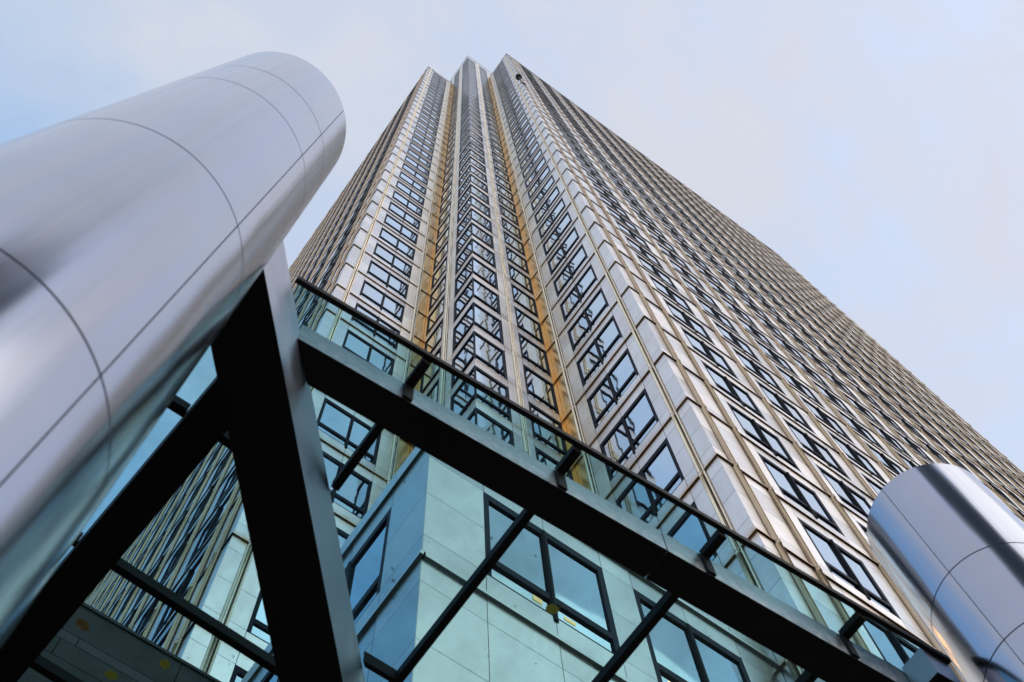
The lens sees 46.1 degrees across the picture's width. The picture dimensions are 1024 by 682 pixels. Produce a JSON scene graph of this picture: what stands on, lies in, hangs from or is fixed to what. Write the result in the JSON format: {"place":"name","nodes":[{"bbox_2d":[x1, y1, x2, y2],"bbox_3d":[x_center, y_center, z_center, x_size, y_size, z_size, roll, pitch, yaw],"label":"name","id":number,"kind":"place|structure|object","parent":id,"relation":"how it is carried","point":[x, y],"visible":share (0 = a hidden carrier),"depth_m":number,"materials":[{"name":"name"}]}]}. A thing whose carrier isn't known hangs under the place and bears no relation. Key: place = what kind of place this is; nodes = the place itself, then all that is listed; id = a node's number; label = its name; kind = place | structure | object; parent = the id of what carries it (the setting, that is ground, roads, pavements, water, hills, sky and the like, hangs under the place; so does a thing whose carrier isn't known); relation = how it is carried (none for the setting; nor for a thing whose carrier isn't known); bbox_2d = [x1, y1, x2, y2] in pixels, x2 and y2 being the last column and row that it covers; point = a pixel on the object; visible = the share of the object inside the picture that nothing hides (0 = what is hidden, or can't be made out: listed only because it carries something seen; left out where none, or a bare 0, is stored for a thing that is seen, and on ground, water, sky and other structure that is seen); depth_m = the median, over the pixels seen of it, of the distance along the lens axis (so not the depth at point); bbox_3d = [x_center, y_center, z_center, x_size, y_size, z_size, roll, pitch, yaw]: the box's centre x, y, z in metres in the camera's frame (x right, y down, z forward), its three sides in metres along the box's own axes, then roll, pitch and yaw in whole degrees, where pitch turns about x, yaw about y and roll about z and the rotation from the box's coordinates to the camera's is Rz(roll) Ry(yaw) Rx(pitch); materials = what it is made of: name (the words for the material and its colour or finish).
{"place":"outdoors","nodes":[
{"label":"outdoors","id":0,"kind":"place"},
{"bbox_2d":[17,602,220,681],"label":"granite building","id":1,"kind":"structure","parent":0,"point":[103,644],"depth_m":15.09,"materials":[{"name":"grey"}]},
{"bbox_2d":[0,0,1023,564],"label":"sky","id":2,"kind":"structure","parent":0,"point":[876,147],"materials":[{"name":"blue"}]},
{"bbox_2d":[867,463,1023,681],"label":"steel column","id":3,"kind":"structure","parent":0,"point":[946,542],"depth_m":9.83,"materials":[{"name":"grey metal"}]},
{"label":"ground","id":4,"kind":"structure","parent":0,"visible":0},
{"bbox_2d":[0,51,345,647],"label":"steel column","id":5,"kind":"structure","parent":4,"relation":"on","point":[143,235],"depth_m":4.03,"materials":[{"name":"grey metal"}]},
{"bbox_2d":[0,241,960,681],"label":"glass canopy","id":6,"kind":"object","parent":5,"relation":"attached to","point":[252,409],"visible":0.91,"depth_m":8.21,"materials":[{"name":"black metal"}]},
{"bbox_2d":[76,613,89,630],"bbox_3d":[-3.167,2.068,8.835,0.078,0.011,0.160,-39,-76,9],"label":"fallen leaf","id":7,"kind":"object","parent":6,"relation":"on","point":[82,624],"visible":1,"depth_m":8.84,"materials":[{"name":"orange plant"}]},
{"bbox_2d":[98,670,117,679],"bbox_3d":[-3.006,2.483,8.967,0.152,0.010,0.072,25,-76,-9],"label":"fallen leaf","id":8,"kind":"object","parent":6,"relation":"on","point":[111,674],"visible":1,"depth_m":8.97,"materials":[{"name":"plant"}]},
{"bbox_2d":[159,655,169,668],"bbox_3d":[-2.587,2.387,8.954,0.080,0.012,0.130,0,-73,-2],"label":"fallen leaf","id":9,"kind":"object","parent":6,"relation":"on","point":[164,664],"visible":1,"depth_m":8.96,"materials":[{"name":"plant"}]},
{"bbox_2d":[545,604,563,613],"bbox_3d":[0.326,1.995,8.947,0.151,0.011,0.084,4,-73,-4],"label":"fallen leaf","id":10,"kind":"object","parent":6,"relation":"on","point":[552,608],"visible":1,"depth_m":8.95,"materials":[{"name":"plant"}]},
{"bbox_2d":[241,447,785,681],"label":"podium building","id":11,"kind":"structure","parent":4,"relation":"on","point":[427,527],"depth_m":17.11,"materials":[{"name":"stone"}]},
{"bbox_2d":[261,671,278,681],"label":"window","id":12,"kind":"structure","parent":11,"relation":"in","point":[269,677],"depth_m":19.39,"materials":[{"name":"blue glass"}]},
{"bbox_2d":[344,507,391,623],"bbox_3d":[-2.492,3.928,17.765,0.118,2.820,2.330,34,-77,-11],"label":"window","id":13,"kind":"structure","parent":11,"relation":"in","point":[363,574],"depth_m":17.92,"materials":[{"name":"blue glass"}]},
{"bbox_2d":[483,492,619,653],"bbox_3d":[0.530,3.430,17.730,2.330,2.820,0.117,34,-77,-11],"label":"window","id":14,"kind":"structure","parent":11,"relation":"in","point":[559,575],"depth_m":17.73,"materials":[{"name":"blue glass"}]},
{"bbox_2d":[633,589,749,681],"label":"window","id":15,"kind":"structure","parent":11,"relation":"in","point":[679,652],"depth_m":18.79,"materials":[{"name":"blue"}]},
{"bbox_2d":[84,53,1023,681],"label":"office tower","id":16,"kind":"structure","parent":4,"relation":"on","point":[542,249],"depth_m":48.68,"materials":[{"name":"stone"}]},
{"bbox_2d":[124,599,142,626],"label":"window","id":17,"kind":"structure","parent":16,"relation":"in","point":[128,622],"depth_m":40.93,"materials":[{"name":"blue"}]},
{"bbox_2d":[135,575,171,633],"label":"window","id":18,"kind":"structure","parent":16,"relation":"in","point":[146,617],"depth_m":35.74,"materials":[{"name":"blue"}]},
{"bbox_2d":[158,622,173,646],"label":"window","id":19,"kind":"structure","parent":16,"relation":"in","point":[161,643],"depth_m":28.08,"materials":[{"name":"blue glass"}]},
{"bbox_2d":[151,548,206,641],"bbox_3d":[-8.502,6.511,30.863,0.131,2.820,2.025,34,-77,-11],"label":"window","id":20,"kind":"structure","parent":16,"relation":"in","point":[182,590],"depth_m":31.15,"materials":[{"name":"blue glass"}]},
{"bbox_2d":[160,520,198,583],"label":"window","id":21,"kind":"structure","parent":16,"relation":"in","point":[177,555],"depth_m":39.58,"materials":[{"name":"blue"}]},
{"bbox_2d":[184,473,221,534],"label":"window","id":22,"kind":"structure","parent":16,"relation":"in","point":[206,498],"depth_m":43.39,"materials":[{"name":"blue glass"}]},
{"bbox_2d":[183,485,235,572],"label":"window","id":23,"kind":"structure","parent":16,"relation":"in","point":[216,518],"depth_m":34.95,"materials":[{"name":"blue"}]},
{"bbox_2d":[212,468,236,511],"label":"window","id":24,"kind":"structure","parent":16,"relation":"in","point":[233,476],"depth_m":38.40,"materials":[{"name":"blue"}]},
{"bbox_2d":[246,591,270,643],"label":"window","id":25,"kind":"structure","parent":16,"relation":"in","point":[257,626],"depth_m":25.83,"materials":[{"name":"blue"}]},
{"bbox_2d":[337,528,348,546],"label":"window","id":26,"kind":"structure","parent":16,"relation":"in","point":[342,535],"depth_m":31.85,"materials":[{"name":"blue"}]},
{"bbox_2d":[322,451,371,518],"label":"window","id":27,"kind":"structure","parent":16,"relation":"in","point":[354,495],"depth_m":34.66,"materials":[{"name":"blue"}]},
{"bbox_2d":[317,398,380,464],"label":"window","id":28,"kind":"structure","parent":16,"relation":"in","point":[342,426],"depth_m":38.29,"materials":[{"name":"blue"}]},
{"bbox_2d":[342,329,394,375],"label":"window","id":29,"kind":"structure","parent":16,"relation":"in","point":[352,342],"depth_m":46.26,"materials":[{"name":"blue"}]},
{"bbox_2d":[351,303,399,349],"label":"window","id":30,"kind":"structure","parent":16,"relation":"in","point":[387,340],"depth_m":49.46,"materials":[{"name":"blue"}]},
{"bbox_2d":[359,280,404,322],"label":"window","id":31,"kind":"structure","parent":16,"relation":"in","point":[368,291],"depth_m":53.67,"materials":[{"name":"blue"}]},
{"bbox_2d":[367,260,408,298],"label":"window","id":32,"kind":"structure","parent":16,"relation":"in","point":[374,270],"depth_m":57.50,"materials":[{"name":"blue"}]},
{"bbox_2d":[373,243,411,278],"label":"window","id":33,"kind":"structure","parent":16,"relation":"in","point":[394,261],"depth_m":61.35,"materials":[{"name":"blue"}]},
{"bbox_2d":[378,227,414,259],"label":"window","id":34,"kind":"structure","parent":16,"relation":"in","point":[385,235],"depth_m":65.19,"materials":[{"name":"blue"}]},
{"bbox_2d":[383,213,417,243],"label":"window","id":35,"kind":"structure","parent":16,"relation":"in","point":[390,221],"depth_m":69.02,"materials":[{"name":"blue"}]},
{"bbox_2d":[388,201,419,229],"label":"window","id":36,"kind":"structure","parent":16,"relation":"in","point":[392,207],"depth_m":72.86,"materials":[{"name":"blue"}]},
{"bbox_2d":[420,345,441,393],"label":"window","id":37,"kind":"structure","parent":16,"relation":"in","point":[433,370],"depth_m":45.78,"materials":[{"name":"grey"}]},
{"bbox_2d":[426,379,438,401],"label":"window","id":38,"kind":"structure","parent":16,"relation":"in","point":[433,393],"depth_m":42.97,"materials":[{"name":"blue"}]},
{"bbox_2d":[424,319,442,352],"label":"window","id":39,"kind":"structure","parent":16,"relation":"in","point":[434,339],"depth_m":50.16,"materials":[{"name":"grey"}]},
{"bbox_2d":[452,302,474,353],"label":"window","id":40,"kind":"structure","parent":16,"relation":"in","point":[464,325],"depth_m":45.62,"materials":[{"name":"blue"}]},
{"bbox_2d":[450,365,477,415],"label":"window","id":41,"kind":"structure","parent":16,"relation":"in","point":[462,398],"depth_m":38.05,"materials":[{"name":"blue glass"}]},
{"bbox_2d":[451,331,476,388],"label":"window","id":42,"kind":"structure","parent":16,"relation":"in","point":[464,357],"depth_m":41.87,"materials":[{"name":"grey"}]},
{"bbox_2d":[453,278,474,323],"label":"window","id":43,"kind":"structure","parent":16,"relation":"in","point":[464,298],"depth_m":49.49,"materials":[{"name":"blue"}]},
{"bbox_2d":[467,407,477,423],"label":"window","id":44,"kind":"structure","parent":16,"relation":"in","point":[471,417],"depth_m":35.25,"materials":[{"name":"blue"}]},
{"bbox_2d":[471,238,495,268],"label":"window","id":45,"kind":"structure","parent":16,"relation":"in","point":[479,250],"depth_m":57.09,"materials":[{"name":"grey"}]},
{"bbox_2d":[471,257,497,289],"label":"window","id":46,"kind":"structure","parent":16,"relation":"in","point":[481,270],"depth_m":53.25,"materials":[{"name":"grey"}]},
{"bbox_2d":[471,277,500,315],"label":"window","id":47,"kind":"structure","parent":16,"relation":"in","point":[482,293],"depth_m":49.36,"materials":[{"name":"grey"}]},
{"bbox_2d":[472,303,503,344],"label":"window","id":48,"kind":"structure","parent":16,"relation":"in","point":[485,321],"depth_m":45.55,"materials":[{"name":"grey"}]},
{"bbox_2d":[472,331,507,379],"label":"window","id":49,"kind":"structure","parent":16,"relation":"in","point":[489,354],"depth_m":41.73,"materials":[{"name":"grey"}]},
{"bbox_2d":[473,365,511,422],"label":"window","id":50,"kind":"structure","parent":16,"relation":"in","point":[481,376],"depth_m":37.54,"materials":[{"name":"grey"}]},
{"bbox_2d":[474,407,513,445],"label":"window","id":51,"kind":"structure","parent":16,"relation":"in","point":[486,422],"depth_m":35.04,"materials":[{"name":"blue glass"}]},
{"bbox_2d":[516,74,525,84],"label":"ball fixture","id":52,"kind":"object","parent":16,"relation":"attached to","point":[518,76],"visible":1,"depth_m":129.12,"materials":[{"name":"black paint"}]},
{"bbox_2d":[511,283,538,318],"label":"window","id":53,"kind":"structure","parent":16,"relation":"in","point":[520,297],"depth_m":53.62,"materials":[{"name":"grey"}]},
{"bbox_2d":[514,306,544,345],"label":"window","id":54,"kind":"structure","parent":16,"relation":"in","point":[527,324],"depth_m":49.81,"materials":[{"name":"grey"}]},
{"bbox_2d":[518,333,550,376],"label":"window","id":55,"kind":"structure","parent":16,"relation":"in","point":[532,353],"depth_m":45.96,"materials":[{"name":"grey"}]},
{"bbox_2d":[523,364,558,414],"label":"window","id":56,"kind":"structure","parent":16,"relation":"in","point":[539,388],"depth_m":42.13,"materials":[{"name":"grey"}]},
{"bbox_2d":[534,186,559,223],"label":"window","id":57,"kind":"structure","parent":16,"relation":"in","point":[555,193],"depth_m":68.94,"materials":[{"name":"grey"}]},
{"bbox_2d":[528,401,566,456],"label":"window","id":58,"kind":"structure","parent":16,"relation":"in","point":[557,444],"depth_m":37.88,"materials":[{"name":"grey"}]},
{"bbox_2d":[538,198,565,238],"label":"window","id":59,"kind":"structure","parent":16,"relation":"in","point":[560,206],"depth_m":65.13,"materials":[{"name":"blue"}]},
{"bbox_2d":[535,447,572,479],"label":"window","id":60,"kind":"structure","parent":16,"relation":"in","point":[541,456],"depth_m":35.60,"materials":[{"name":"grey"}]},
{"bbox_2d":[543,211,571,255],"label":"window","id":61,"kind":"structure","parent":16,"relation":"in","point":[566,220],"depth_m":61.28,"materials":[{"name":"blue"}]},
{"bbox_2d":[548,226,579,274],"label":"window","id":62,"kind":"structure","parent":16,"relation":"in","point":[564,248],"depth_m":57.45,"materials":[{"name":"blue"}]},
{"bbox_2d":[553,244,587,297],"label":"window","id":63,"kind":"structure","parent":16,"relation":"in","point":[580,255],"depth_m":53.59,"materials":[{"name":"blue"}]},
{"bbox_2d":[560,264,596,321],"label":"window","id":64,"kind":"structure","parent":16,"relation":"in","point":[587,280],"depth_m":49.77,"materials":[{"name":"blue"}]},
{"bbox_2d":[567,288,608,351],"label":"window","id":65,"kind":"structure","parent":16,"relation":"in","point":[596,307],"depth_m":45.93,"materials":[{"name":"blue"}]},
{"bbox_2d":[576,315,622,386],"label":"window","id":66,"kind":"structure","parent":16,"relation":"in","point":[610,335],"depth_m":42.08,"materials":[{"name":"blue"}]},
{"bbox_2d":[587,348,638,428],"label":"window","id":67,"kind":"structure","parent":16,"relation":"in","point":[607,394],"depth_m":38.24,"materials":[{"name":"blue"}]},
{"bbox_2d":[600,388,658,480],"bbox_3d":[3.339,2.666,34.335,0.117,2.820,2.220,34,-77,-11],"label":"window","id":68,"kind":"structure","parent":16,"relation":"in","point":[640,418],"depth_m":34.42,"materials":[{"name":"blue"}]},
{"bbox_2d":[616,438,684,523],"bbox_3d":[3.485,3.825,30.509,0.117,2.820,2.220,34,-77,-11],"label":"window","id":69,"kind":"structure","parent":16,"relation":"in","point":[662,469],"depth_m":30.67,"materials":[{"name":"blue glass"}]},
{"bbox_2d":[635,253,678,291],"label":"window","id":70,"kind":"structure","parent":16,"relation":"in","point":[647,265],"depth_m":53.91,"materials":[{"name":"blue"}]},
{"bbox_2d":[648,274,695,316],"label":"window","id":71,"kind":"structure","parent":16,"relation":"in","point":[662,288],"depth_m":50.06,"materials":[{"name":"blue glass"}]},
{"bbox_2d":[663,298,715,345],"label":"window","id":72,"kind":"structure","parent":16,"relation":"in","point":[677,313],"depth_m":46.20,"materials":[{"name":"blue"}]},
{"bbox_2d":[667,501,717,560],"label":"window","id":73,"kind":"structure","parent":16,"relation":"in","point":[689,530],"depth_m":27.08,"materials":[{"name":"blue"}]},
{"bbox_2d":[680,326,738,379],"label":"window","id":74,"kind":"structure","parent":16,"relation":"in","point":[698,345],"depth_m":42.34,"materials":[{"name":"grey"}]},
{"bbox_2d":[701,361,765,420],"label":"window","id":75,"kind":"structure","parent":16,"relation":"in","point":[722,382],"depth_m":38.50,"materials":[{"name":"grey"}]},
{"bbox_2d":[712,320,761,363],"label":"window","id":76,"kind":"structure","parent":16,"relation":"in","point":[728,335],"depth_m":50.74,"materials":[{"name":"grey"}]},
{"bbox_2d":[732,348,784,394],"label":"window","id":77,"kind":"structure","parent":16,"relation":"in","point":[749,364],"depth_m":46.89,"materials":[{"name":"grey"}]},
{"bbox_2d":[726,401,801,472],"bbox_3d":[7.182,2.750,34.507,2.025,2.820,0.131,34,-77,-11],"label":"window","id":78,"kind":"structure","parent":16,"relation":"in","point":[754,430],"depth_m":34.64,"materials":[{"name":"grey"}]},
{"bbox_2d":[755,380,814,433],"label":"window","id":79,"kind":"structure","parent":16,"relation":"in","point":[780,403],"depth_m":43.03,"materials":[{"name":"grey"}]},
{"bbox_2d":[773,363,823,407],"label":"window","id":80,"kind":"structure","parent":16,"relation":"in","point":[791,380],"depth_m":51.41,"materials":[{"name":"grey"}]},
{"bbox_2d":[757,452,844,536],"bbox_3d":[7.329,3.908,30.681,2.025,2.820,0.131,34,-77,-11],"label":"window","id":81,"kind":"structure","parent":16,"relation":"in","point":[789,486],"depth_m":30.80,"materials":[{"name":"grey"}]},
{"bbox_2d":[783,418,850,479],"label":"window","id":82,"kind":"structure","parent":16,"relation":"in","point":[806,441],"depth_m":39.19,"materials":[{"name":"grey"}]},
{"bbox_2d":[799,395,853,443],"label":"window","id":83,"kind":"structure","parent":16,"relation":"in","point":[819,414],"depth_m":47.55,"materials":[{"name":"grey"}]},
{"bbox_2d":[816,464,870,518],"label":"window","id":84,"kind":"structure","parent":16,"relation":"in","point":[845,493],"depth_m":35.55,"materials":[{"name":"grey"}]},
{"bbox_2d":[797,517,899,618],"bbox_3d":[7.475,5.066,26.855,2.025,2.820,0.131,34,-77,-11],"label":"window","id":85,"kind":"structure","parent":16,"relation":"in","point":[839,562],"depth_m":26.93,"materials":[{"name":"grey"}]},
{"bbox_2d":[828,431,886,483],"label":"window","id":86,"kind":"structure","parent":16,"relation":"in","point":[850,452],"depth_m":43.75,"materials":[{"name":"grey"}]},
{"bbox_2d":[836,408,886,452],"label":"window","id":87,"kind":"structure","parent":16,"relation":"in","point":[851,422],"depth_m":52.11,"materials":[{"name":"grey"}]},
{"bbox_2d":[856,521,867,536],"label":"window","id":88,"kind":"structure","parent":16,"relation":"in","point":[863,528],"depth_m":32.36,"materials":[{"name":"grey"}]},
{"bbox_2d":[861,473,882,493],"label":"window","id":89,"kind":"structure","parent":16,"relation":"in","point":[876,487],"depth_m":40.62,"materials":[{"name":"grey"}]},
{"bbox_2d":[864,441,903,474],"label":"window","id":90,"kind":"structure","parent":16,"relation":"in","point":[886,461],"depth_m":48.56,"materials":[{"name":"grey"}]},
{"bbox_2d":[853,609,917,670],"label":"window","id":91,"kind":"structure","parent":16,"relation":"in","point":[895,650],"depth_m":23.52,"materials":[{"name":"blue"}]},
{"bbox_2d":[894,450,915,467],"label":"window","id":92,"kind":"structure","parent":16,"relation":"in","point":[909,463],"depth_m":53.40,"materials":[{"name":"grey"}]}
]}

